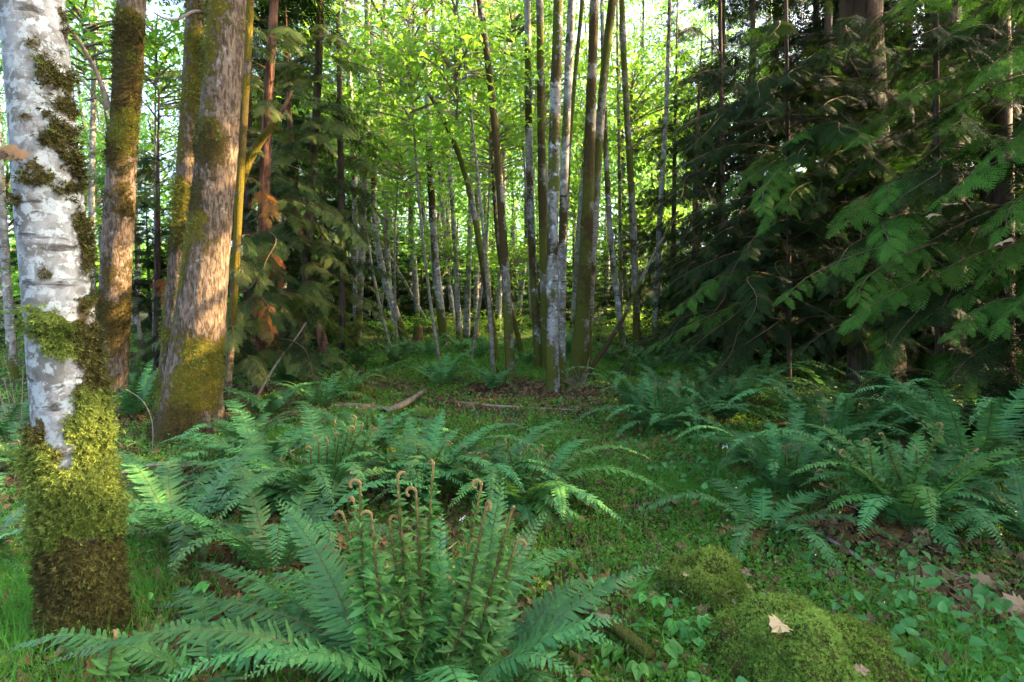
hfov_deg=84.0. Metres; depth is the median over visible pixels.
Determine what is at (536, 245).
conifer tree
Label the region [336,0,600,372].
vine maple
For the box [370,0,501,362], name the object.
alder tree
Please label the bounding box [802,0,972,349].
conifer tree
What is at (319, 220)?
conifer tree
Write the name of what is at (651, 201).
conifer tree
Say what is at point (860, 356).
cedar tree
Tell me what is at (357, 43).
alder tree
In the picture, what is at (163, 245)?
conifer tree
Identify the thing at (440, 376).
sword fern
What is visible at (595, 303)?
conifer tree
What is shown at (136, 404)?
sword fern
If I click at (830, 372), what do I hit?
sword fern
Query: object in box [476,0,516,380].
alder tree
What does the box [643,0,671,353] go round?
alder tree
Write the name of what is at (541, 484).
sword fern
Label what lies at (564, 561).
twig litter
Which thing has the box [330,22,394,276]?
alder tree
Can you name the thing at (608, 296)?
conifer tree
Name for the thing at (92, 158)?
alder tree
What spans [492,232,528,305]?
conifer tree
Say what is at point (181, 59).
alder tree
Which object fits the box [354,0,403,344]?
alder tree
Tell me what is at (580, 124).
vine maple
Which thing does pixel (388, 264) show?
alder tree
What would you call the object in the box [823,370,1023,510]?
sword fern
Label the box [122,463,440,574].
sword fern
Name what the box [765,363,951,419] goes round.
sword fern
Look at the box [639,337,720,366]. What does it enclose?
sword fern
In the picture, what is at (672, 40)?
alder tree
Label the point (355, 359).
sword fern
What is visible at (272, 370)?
dead pole
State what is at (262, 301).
cedar tree
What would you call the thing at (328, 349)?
sword fern
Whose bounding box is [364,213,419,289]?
conifer tree
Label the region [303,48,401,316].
conifer tree
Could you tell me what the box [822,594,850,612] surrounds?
leafy herb
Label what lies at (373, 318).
conifer tree
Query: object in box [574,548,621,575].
leafy herb
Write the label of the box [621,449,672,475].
leafy herb
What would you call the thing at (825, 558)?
leafy herb
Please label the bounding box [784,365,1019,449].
sword fern
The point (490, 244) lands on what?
conifer tree
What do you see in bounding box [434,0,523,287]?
alder tree
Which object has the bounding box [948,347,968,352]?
dead leaf
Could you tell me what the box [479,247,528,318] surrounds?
conifer tree
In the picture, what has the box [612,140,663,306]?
conifer tree
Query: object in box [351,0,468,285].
alder tree
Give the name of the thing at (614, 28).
alder tree
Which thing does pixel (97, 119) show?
alder tree
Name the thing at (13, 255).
conifer tree
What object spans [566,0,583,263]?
alder tree
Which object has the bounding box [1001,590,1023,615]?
dead leaf
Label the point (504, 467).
sword fern
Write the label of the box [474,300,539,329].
leafy shrub
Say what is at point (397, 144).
vine maple
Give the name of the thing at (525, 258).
vine maple
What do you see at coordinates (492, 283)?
conifer tree
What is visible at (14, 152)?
dead leaf
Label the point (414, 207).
alder tree
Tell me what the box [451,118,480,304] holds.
alder tree
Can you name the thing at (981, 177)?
cedar tree
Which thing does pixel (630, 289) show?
conifer tree
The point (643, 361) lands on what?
sword fern
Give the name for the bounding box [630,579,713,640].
leafy herb
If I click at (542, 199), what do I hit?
alder tree
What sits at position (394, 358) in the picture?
sword fern
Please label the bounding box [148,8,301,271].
alder tree
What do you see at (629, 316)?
leafy shrub
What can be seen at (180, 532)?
sword fern
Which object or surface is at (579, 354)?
alder tree
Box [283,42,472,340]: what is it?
vine maple
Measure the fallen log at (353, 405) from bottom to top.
0.150 m
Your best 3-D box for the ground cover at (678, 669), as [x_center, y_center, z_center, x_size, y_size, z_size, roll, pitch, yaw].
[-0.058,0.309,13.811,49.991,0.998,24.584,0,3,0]
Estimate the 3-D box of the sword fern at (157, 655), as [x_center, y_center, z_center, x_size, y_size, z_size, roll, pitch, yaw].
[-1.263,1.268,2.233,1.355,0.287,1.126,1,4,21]
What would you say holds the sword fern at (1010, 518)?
on the ground at (390, 493)
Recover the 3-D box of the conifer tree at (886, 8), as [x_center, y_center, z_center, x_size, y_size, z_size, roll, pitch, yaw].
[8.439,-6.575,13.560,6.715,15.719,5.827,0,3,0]
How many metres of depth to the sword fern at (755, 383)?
8.30 m
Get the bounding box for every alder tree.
[0,0,137,656]
[0,48,15,249]
[0,51,75,219]
[0,92,19,378]
[0,95,10,307]
[68,0,172,277]
[70,0,180,324]
[76,31,144,216]
[88,0,98,312]
[148,0,184,169]
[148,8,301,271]
[151,89,177,212]
[243,1,358,291]
[243,4,335,215]
[257,22,328,217]
[258,1,391,238]
[292,0,430,320]
[303,0,376,307]
[325,0,392,341]
[329,0,462,330]
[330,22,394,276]
[335,0,426,297]
[335,0,443,310]
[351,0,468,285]
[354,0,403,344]
[360,0,468,325]
[370,0,416,341]
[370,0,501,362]
[378,96,437,284]
[390,0,467,340]
[393,0,516,339]
[393,66,482,304]
[396,0,483,315]
[397,0,450,347]
[410,0,463,330]
[410,1,583,353]
[416,139,474,296]
[423,19,518,326]
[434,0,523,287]
[438,0,546,312]
[444,0,536,333]
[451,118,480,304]
[464,0,546,303]
[464,113,525,215]
[471,0,600,227]
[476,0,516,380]
[478,0,612,330]
[486,0,575,326]
[486,94,537,245]
[510,0,541,368]
[513,83,573,242]
[514,145,560,291]
[518,76,602,234]
[522,0,613,279]
[527,0,548,370]
[537,1,625,239]
[543,0,562,391]
[558,0,576,386]
[558,0,712,259]
[565,0,604,335]
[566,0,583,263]
[567,0,604,381]
[572,47,644,312]
[573,0,712,326]
[575,0,669,272]
[577,55,625,308]
[584,0,639,317]
[589,0,621,366]
[600,0,634,356]
[601,0,717,320]
[611,83,658,269]
[619,0,645,356]
[640,14,692,250]
[642,8,747,246]
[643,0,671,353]
[658,0,763,184]
[731,0,804,187]
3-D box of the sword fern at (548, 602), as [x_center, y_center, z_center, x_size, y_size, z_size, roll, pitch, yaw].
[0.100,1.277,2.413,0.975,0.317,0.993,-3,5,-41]
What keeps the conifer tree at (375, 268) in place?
on the ground at (390, 493)
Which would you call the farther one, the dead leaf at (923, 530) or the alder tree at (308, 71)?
the alder tree at (308, 71)
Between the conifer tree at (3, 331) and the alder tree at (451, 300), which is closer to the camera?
the conifer tree at (3, 331)
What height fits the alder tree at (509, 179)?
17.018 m
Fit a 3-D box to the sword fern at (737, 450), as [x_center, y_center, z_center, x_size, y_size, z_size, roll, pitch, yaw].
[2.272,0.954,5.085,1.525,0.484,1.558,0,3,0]
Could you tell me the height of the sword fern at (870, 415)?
0.850 m
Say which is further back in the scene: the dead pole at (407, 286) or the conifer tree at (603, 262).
the conifer tree at (603, 262)
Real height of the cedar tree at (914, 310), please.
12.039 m
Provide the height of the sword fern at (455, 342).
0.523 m
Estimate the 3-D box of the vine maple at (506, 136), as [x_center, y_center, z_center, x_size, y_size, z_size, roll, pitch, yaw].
[-0.665,-2.562,13.432,4.197,6.382,4.369,0,3,0]
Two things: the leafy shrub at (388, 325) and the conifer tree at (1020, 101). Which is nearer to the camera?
the conifer tree at (1020, 101)
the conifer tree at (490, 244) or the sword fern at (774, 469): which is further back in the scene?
the conifer tree at (490, 244)
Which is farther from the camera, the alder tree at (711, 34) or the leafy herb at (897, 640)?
the alder tree at (711, 34)
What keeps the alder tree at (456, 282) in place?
on the ground at (390, 493)
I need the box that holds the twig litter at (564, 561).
[2,363,961,681]
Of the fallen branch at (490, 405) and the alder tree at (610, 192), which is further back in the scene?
the alder tree at (610, 192)
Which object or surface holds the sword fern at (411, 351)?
on the ground at (390, 493)
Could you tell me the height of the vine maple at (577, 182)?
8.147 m
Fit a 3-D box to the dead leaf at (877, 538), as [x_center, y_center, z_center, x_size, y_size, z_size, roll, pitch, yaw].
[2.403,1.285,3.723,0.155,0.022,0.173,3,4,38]
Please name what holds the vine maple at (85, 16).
on the ground at (390, 493)
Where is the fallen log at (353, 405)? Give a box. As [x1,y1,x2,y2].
[332,403,386,410]
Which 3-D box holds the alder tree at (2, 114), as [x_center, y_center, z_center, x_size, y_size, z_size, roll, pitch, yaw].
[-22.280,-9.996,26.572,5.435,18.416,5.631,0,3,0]
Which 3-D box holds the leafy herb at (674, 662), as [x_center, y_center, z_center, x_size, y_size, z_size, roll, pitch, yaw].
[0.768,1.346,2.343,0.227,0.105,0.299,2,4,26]
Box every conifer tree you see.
[0,183,21,335]
[0,223,20,343]
[130,181,167,333]
[147,172,228,322]
[227,0,362,350]
[230,8,352,313]
[273,19,389,344]
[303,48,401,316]
[346,216,412,317]
[350,214,407,331]
[363,207,419,317]
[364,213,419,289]
[371,224,435,327]
[391,205,433,310]
[398,220,448,324]
[408,229,445,311]
[418,197,465,299]
[424,234,472,321]
[433,227,473,308]
[445,234,496,321]
[460,232,496,314]
[462,211,517,304]
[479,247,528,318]
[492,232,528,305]
[512,235,539,321]
[518,230,567,319]
[520,216,571,307]
[528,260,572,322]
[558,229,571,310]
[566,210,616,302]
[566,241,610,321]
[593,218,631,327]
[594,233,618,314]
[596,82,684,326]
[601,0,730,331]
[602,236,648,317]
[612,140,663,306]
[613,0,791,353]
[640,0,845,364]
[652,0,843,359]
[714,0,927,338]
[715,0,1020,367]
[759,1,919,265]
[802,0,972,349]
[813,0,1023,366]
[890,5,1023,353]
[906,7,1023,373]
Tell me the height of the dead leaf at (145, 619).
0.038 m
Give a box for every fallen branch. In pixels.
[120,464,189,473]
[456,401,578,410]
[822,536,889,582]
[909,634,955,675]
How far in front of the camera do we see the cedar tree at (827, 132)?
7.30 m
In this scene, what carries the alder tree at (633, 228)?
on the ground at (390, 493)
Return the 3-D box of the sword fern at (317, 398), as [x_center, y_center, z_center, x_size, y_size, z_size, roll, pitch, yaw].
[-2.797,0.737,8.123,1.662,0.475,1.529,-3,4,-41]
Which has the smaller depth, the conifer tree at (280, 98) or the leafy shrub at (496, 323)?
the conifer tree at (280, 98)
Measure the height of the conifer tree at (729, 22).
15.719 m
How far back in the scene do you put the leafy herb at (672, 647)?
2.40 m
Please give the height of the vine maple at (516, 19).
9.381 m
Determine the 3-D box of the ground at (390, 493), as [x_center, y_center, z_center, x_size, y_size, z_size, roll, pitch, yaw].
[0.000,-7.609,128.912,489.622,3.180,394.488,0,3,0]
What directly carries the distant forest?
on the ground at (390, 493)
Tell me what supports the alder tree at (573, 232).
on the ground at (390, 493)
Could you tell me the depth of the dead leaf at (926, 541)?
3.69 m
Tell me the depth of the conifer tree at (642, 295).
23.45 m
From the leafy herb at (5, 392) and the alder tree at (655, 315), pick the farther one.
the alder tree at (655, 315)
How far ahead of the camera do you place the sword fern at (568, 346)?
14.84 m
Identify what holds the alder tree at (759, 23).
on the ground at (390, 493)
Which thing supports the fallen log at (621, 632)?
on the ground at (390, 493)
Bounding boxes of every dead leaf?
[0,144,30,161]
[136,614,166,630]
[741,567,752,573]
[768,613,791,632]
[853,663,869,675]
[869,539,887,546]
[871,536,891,544]
[902,526,936,539]
[913,534,939,545]
[921,562,955,587]
[926,212,942,218]
[941,565,965,577]
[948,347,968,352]
[949,604,960,621]
[950,572,969,581]
[961,571,997,588]
[966,607,984,618]
[980,545,1015,556]
[993,238,1013,246]
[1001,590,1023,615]
[1017,595,1023,604]
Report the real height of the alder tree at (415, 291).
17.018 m
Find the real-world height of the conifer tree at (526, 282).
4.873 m
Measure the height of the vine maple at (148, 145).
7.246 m
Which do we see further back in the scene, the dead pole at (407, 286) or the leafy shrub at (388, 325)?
the dead pole at (407, 286)
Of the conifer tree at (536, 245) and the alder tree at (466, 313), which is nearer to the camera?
the alder tree at (466, 313)
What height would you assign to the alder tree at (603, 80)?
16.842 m
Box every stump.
[412,326,423,341]
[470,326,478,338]
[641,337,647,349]
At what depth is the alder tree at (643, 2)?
22.64 m
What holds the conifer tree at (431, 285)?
on the ground at (390, 493)
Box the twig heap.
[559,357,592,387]
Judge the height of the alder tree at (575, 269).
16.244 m
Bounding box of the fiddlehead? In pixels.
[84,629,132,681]
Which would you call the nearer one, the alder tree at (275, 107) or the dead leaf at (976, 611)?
the dead leaf at (976, 611)
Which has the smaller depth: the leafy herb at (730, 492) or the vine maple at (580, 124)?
the leafy herb at (730, 492)
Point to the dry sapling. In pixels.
(150, 417)
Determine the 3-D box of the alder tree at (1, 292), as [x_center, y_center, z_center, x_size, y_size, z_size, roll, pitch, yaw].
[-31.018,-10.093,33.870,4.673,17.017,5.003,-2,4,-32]
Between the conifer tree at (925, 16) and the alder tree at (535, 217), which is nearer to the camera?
the conifer tree at (925, 16)
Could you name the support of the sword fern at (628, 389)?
on the ground at (390, 493)
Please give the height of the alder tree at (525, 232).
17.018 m
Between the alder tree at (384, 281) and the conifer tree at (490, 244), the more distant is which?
the conifer tree at (490, 244)
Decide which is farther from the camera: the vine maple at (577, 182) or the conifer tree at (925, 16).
the vine maple at (577, 182)
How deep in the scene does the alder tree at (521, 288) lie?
23.96 m
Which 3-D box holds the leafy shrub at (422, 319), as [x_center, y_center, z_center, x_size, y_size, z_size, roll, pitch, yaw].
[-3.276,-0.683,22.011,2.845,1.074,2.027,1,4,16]
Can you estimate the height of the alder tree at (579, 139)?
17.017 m
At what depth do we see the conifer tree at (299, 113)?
21.35 m
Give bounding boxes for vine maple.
[0,0,184,363]
[0,265,23,352]
[3,141,105,249]
[9,144,169,244]
[69,0,279,350]
[76,109,177,306]
[266,0,544,359]
[280,86,443,348]
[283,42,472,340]
[295,89,481,338]
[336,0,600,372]
[360,101,521,324]
[385,211,496,332]
[400,86,572,359]
[421,0,617,352]
[435,0,651,216]
[441,221,573,294]
[506,152,648,245]
[561,29,730,251]
[567,178,704,310]
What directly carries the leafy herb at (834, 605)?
on the ground at (390, 493)
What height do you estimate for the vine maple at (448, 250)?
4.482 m
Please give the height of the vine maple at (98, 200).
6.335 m
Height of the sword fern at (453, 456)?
0.667 m
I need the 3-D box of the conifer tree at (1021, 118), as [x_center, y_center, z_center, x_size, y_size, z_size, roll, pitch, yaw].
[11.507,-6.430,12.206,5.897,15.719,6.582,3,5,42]
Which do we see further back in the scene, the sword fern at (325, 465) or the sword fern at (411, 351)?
the sword fern at (411, 351)
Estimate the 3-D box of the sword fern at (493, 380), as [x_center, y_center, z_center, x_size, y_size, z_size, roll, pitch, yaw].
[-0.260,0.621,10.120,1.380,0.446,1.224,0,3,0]
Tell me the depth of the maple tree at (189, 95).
6.68 m
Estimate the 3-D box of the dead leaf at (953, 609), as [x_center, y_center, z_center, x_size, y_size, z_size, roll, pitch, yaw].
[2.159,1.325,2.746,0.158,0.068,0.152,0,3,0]
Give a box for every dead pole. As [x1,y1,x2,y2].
[251,322,305,406]
[349,193,430,324]
[579,210,678,381]
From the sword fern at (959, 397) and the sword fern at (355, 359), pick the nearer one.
the sword fern at (959, 397)
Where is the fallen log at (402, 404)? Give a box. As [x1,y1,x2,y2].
[380,389,425,414]
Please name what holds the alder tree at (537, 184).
on the ground at (390, 493)
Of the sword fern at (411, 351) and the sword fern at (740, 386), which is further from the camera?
the sword fern at (411, 351)
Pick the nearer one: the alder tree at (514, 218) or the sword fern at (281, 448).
the sword fern at (281, 448)
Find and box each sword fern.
[0,399,29,439]
[0,421,149,469]
[0,472,28,573]
[1,586,355,681]
[11,437,337,580]
[27,358,232,422]
[42,459,664,681]
[122,404,472,524]
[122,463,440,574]
[130,347,157,370]
[148,399,385,498]
[172,409,308,459]
[223,381,336,426]
[232,353,348,386]
[249,371,381,407]
[278,341,347,373]
[288,402,463,457]
[290,408,547,511]
[297,365,385,398]
[312,334,406,367]
[355,419,588,508]
[358,337,445,364]
[372,339,508,386]
[383,335,433,354]
[388,438,670,536]
[403,332,459,355]
[437,333,486,351]
[438,333,502,357]
[448,575,615,681]
[460,364,535,389]
[496,348,535,363]
[497,332,531,347]
[559,365,732,421]
[566,329,600,353]
[568,340,640,361]
[568,363,773,448]
[613,343,702,371]
[635,365,820,429]
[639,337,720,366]
[639,477,906,573]
[643,340,703,354]
[654,404,922,521]
[661,412,857,478]
[672,348,772,378]
[684,361,817,402]
[696,348,841,386]
[707,374,973,466]
[731,422,1023,559]
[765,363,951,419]
[771,343,846,383]
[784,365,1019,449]
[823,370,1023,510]
[887,454,1023,551]
[895,357,1022,442]
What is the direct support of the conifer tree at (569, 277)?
on the ground at (390, 493)
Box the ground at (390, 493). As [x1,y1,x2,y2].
[0,301,1023,681]
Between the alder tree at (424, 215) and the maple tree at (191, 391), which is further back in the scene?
the alder tree at (424, 215)
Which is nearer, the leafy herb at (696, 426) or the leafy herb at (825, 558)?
the leafy herb at (825, 558)
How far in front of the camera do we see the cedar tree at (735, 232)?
9.66 m
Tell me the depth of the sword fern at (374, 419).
5.72 m
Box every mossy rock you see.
[332,383,387,400]
[657,544,753,618]
[702,587,924,681]
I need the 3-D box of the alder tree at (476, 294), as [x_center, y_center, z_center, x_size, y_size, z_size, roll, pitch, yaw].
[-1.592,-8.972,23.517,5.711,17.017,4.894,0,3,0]
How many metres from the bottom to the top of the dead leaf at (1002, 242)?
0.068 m
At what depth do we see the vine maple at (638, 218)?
22.59 m
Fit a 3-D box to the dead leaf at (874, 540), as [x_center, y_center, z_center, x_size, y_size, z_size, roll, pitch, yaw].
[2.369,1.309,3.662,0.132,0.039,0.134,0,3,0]
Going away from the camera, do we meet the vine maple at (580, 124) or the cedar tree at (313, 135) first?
the cedar tree at (313, 135)
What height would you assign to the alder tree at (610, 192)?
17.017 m
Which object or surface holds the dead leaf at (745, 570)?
on the mossy rock at (718, 572)
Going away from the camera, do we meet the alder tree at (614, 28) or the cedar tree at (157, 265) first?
the cedar tree at (157, 265)
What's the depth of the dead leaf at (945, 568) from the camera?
3.25 m
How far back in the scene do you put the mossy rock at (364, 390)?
9.02 m
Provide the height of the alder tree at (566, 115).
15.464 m
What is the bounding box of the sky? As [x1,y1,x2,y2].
[0,0,972,281]
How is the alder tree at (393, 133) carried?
on the ground at (390, 493)
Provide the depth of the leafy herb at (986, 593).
2.85 m
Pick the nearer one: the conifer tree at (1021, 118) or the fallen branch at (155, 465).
the fallen branch at (155, 465)
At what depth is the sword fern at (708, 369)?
10.93 m
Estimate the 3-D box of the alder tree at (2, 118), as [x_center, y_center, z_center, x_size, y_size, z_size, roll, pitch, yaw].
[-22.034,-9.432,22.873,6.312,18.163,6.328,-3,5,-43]
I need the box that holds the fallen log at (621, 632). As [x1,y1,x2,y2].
[571,598,655,660]
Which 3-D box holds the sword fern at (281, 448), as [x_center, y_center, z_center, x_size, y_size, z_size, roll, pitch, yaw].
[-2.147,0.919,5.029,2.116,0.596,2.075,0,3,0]
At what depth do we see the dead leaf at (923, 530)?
3.78 m
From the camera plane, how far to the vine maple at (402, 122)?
12.38 m
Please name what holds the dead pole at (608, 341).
on the ground at (390, 493)
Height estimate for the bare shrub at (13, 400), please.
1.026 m
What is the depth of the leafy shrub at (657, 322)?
15.90 m
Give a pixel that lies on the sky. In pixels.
(150, 14)
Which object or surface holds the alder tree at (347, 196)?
on the ground at (390, 493)
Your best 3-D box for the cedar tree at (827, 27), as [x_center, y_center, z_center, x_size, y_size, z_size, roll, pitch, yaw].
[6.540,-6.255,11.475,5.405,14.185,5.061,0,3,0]
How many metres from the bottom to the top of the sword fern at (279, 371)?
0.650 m
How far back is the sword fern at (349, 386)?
8.94 m
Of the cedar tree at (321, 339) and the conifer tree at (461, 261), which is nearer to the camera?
the cedar tree at (321, 339)
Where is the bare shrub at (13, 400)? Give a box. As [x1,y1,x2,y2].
[0,357,29,434]
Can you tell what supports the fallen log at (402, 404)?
on the ground at (390, 493)
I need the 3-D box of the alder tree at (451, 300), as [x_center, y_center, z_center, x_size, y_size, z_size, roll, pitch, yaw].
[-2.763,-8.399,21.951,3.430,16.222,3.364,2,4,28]
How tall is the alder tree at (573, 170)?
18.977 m
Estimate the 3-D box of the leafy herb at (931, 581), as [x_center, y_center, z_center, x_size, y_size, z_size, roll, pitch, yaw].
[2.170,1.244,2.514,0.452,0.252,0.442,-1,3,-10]
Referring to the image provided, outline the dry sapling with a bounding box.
[126,389,152,450]
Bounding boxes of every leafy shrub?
[330,313,385,342]
[363,311,419,339]
[403,310,455,332]
[419,309,496,336]
[470,310,521,335]
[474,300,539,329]
[513,318,573,336]
[566,312,632,342]
[603,299,666,330]
[618,311,686,350]
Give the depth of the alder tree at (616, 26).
19.22 m
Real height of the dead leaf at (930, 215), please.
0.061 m
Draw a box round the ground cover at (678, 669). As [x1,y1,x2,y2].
[0,323,1023,681]
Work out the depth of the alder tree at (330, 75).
24.09 m
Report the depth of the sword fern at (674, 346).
14.54 m
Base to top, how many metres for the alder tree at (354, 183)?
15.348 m
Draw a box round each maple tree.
[67,0,147,413]
[143,0,247,446]
[148,0,206,434]
[223,0,253,411]
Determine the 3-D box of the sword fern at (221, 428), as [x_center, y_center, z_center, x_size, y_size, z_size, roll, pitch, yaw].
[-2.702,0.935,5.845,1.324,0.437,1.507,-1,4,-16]
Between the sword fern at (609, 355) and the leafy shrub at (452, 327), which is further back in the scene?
the leafy shrub at (452, 327)
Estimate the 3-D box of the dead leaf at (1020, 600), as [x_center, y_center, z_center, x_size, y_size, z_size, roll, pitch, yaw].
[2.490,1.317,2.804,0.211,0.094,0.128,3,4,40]
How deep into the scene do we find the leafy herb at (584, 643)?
2.58 m
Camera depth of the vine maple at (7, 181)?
14.73 m
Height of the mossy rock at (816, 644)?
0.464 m
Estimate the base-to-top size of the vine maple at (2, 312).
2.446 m
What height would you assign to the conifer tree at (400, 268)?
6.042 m
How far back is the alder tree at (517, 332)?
15.11 m
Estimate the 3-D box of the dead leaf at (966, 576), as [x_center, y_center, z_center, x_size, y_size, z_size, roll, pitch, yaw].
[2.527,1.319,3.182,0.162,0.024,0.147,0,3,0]
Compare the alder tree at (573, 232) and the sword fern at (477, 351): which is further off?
the alder tree at (573, 232)
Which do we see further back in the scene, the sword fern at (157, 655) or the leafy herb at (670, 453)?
the leafy herb at (670, 453)
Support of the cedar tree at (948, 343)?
on the ground at (390, 493)
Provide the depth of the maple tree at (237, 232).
7.99 m
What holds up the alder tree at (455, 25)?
on the ground at (390, 493)
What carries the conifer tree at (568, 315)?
on the ground at (390, 493)
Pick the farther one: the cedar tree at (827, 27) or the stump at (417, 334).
the stump at (417, 334)
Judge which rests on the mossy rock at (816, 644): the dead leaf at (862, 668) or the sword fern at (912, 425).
the dead leaf at (862, 668)
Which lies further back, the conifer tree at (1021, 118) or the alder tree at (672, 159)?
the alder tree at (672, 159)
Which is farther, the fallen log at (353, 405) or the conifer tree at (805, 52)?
the conifer tree at (805, 52)
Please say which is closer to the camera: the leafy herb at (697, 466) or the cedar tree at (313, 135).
the leafy herb at (697, 466)
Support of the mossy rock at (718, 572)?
on the ground at (390, 493)
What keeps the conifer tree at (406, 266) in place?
on the ground at (390, 493)
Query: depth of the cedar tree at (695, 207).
14.92 m
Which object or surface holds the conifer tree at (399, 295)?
on the ground at (390, 493)
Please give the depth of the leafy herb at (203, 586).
2.73 m
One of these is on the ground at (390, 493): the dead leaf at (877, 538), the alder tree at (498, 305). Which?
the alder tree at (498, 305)
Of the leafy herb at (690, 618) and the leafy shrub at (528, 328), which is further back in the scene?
the leafy shrub at (528, 328)
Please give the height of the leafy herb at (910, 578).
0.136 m
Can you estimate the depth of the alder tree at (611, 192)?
37.91 m
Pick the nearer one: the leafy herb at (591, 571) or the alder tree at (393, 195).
the leafy herb at (591, 571)
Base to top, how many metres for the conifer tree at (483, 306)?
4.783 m
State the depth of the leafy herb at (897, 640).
2.35 m
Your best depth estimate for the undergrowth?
2.80 m
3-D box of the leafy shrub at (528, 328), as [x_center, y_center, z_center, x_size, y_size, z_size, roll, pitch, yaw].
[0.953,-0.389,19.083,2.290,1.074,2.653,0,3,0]
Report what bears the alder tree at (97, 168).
on the ground at (390, 493)
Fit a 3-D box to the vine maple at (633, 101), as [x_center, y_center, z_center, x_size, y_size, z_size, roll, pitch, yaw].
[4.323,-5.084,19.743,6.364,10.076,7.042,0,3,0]
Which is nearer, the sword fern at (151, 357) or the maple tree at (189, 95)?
the maple tree at (189, 95)
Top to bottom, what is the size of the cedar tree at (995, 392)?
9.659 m
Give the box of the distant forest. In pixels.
[8,166,820,301]
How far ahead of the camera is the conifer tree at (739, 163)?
16.05 m
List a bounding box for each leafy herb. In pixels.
[0,372,16,400]
[192,566,302,613]
[239,563,345,608]
[554,629,607,653]
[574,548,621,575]
[594,621,681,681]
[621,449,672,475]
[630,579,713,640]
[666,411,693,468]
[667,638,720,681]
[671,410,728,440]
[681,443,704,485]
[687,607,715,625]
[708,470,744,502]
[774,539,830,569]
[809,572,904,620]
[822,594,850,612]
[877,556,948,586]
[889,629,964,681]
[898,536,930,600]
[915,412,945,470]
[917,577,1023,657]
[972,557,1023,611]
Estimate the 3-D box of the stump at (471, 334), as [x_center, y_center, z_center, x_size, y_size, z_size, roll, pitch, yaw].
[-1.286,-0.292,19.639,0.397,0.430,0.419,0,3,0]
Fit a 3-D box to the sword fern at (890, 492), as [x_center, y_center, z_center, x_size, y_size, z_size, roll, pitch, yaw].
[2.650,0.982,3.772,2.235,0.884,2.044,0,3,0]
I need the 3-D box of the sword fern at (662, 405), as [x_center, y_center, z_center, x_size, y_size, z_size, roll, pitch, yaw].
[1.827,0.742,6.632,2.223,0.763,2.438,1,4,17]
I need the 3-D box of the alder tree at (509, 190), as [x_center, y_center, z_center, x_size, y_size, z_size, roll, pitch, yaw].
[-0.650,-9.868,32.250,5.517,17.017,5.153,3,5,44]
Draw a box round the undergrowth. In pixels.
[0,363,1023,681]
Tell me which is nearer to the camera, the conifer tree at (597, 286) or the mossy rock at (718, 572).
the mossy rock at (718, 572)
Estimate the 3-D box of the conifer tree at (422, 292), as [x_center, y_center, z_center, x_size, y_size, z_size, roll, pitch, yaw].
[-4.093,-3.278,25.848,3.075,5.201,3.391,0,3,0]
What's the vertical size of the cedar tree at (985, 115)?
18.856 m
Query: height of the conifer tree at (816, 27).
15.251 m
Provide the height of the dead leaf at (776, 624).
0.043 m
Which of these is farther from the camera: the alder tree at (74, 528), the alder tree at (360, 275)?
the alder tree at (360, 275)
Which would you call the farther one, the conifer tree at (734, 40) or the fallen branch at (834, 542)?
the conifer tree at (734, 40)
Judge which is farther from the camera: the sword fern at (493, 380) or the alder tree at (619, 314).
the alder tree at (619, 314)
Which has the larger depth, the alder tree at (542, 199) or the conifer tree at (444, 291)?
the conifer tree at (444, 291)
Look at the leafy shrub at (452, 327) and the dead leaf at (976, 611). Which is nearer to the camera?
the dead leaf at (976, 611)
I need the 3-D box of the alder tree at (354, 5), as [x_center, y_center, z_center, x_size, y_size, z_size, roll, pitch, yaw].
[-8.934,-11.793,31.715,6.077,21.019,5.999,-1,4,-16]
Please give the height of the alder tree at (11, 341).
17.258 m
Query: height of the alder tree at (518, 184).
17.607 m
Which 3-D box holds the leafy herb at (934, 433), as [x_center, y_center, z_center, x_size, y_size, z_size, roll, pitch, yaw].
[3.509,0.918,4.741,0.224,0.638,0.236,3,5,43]
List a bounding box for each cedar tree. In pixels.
[83,93,244,380]
[129,0,374,368]
[129,0,375,408]
[233,0,397,380]
[238,5,370,366]
[285,3,404,363]
[605,0,872,383]
[642,0,1009,411]
[647,0,1023,397]
[654,32,710,355]
[697,0,973,371]
[745,0,1023,406]
[754,0,1023,385]
[773,0,1023,413]
[825,0,1023,400]
[922,130,1023,439]
[979,382,1023,400]
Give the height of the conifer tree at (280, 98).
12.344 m
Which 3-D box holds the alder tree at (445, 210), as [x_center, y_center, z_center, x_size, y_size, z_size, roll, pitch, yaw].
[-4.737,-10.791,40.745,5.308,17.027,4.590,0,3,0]
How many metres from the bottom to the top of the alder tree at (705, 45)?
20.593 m
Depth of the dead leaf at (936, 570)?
3.21 m
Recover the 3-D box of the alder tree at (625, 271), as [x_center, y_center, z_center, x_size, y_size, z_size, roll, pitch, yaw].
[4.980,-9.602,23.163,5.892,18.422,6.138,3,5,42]
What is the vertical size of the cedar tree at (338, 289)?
9.272 m
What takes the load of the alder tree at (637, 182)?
on the ground at (390, 493)

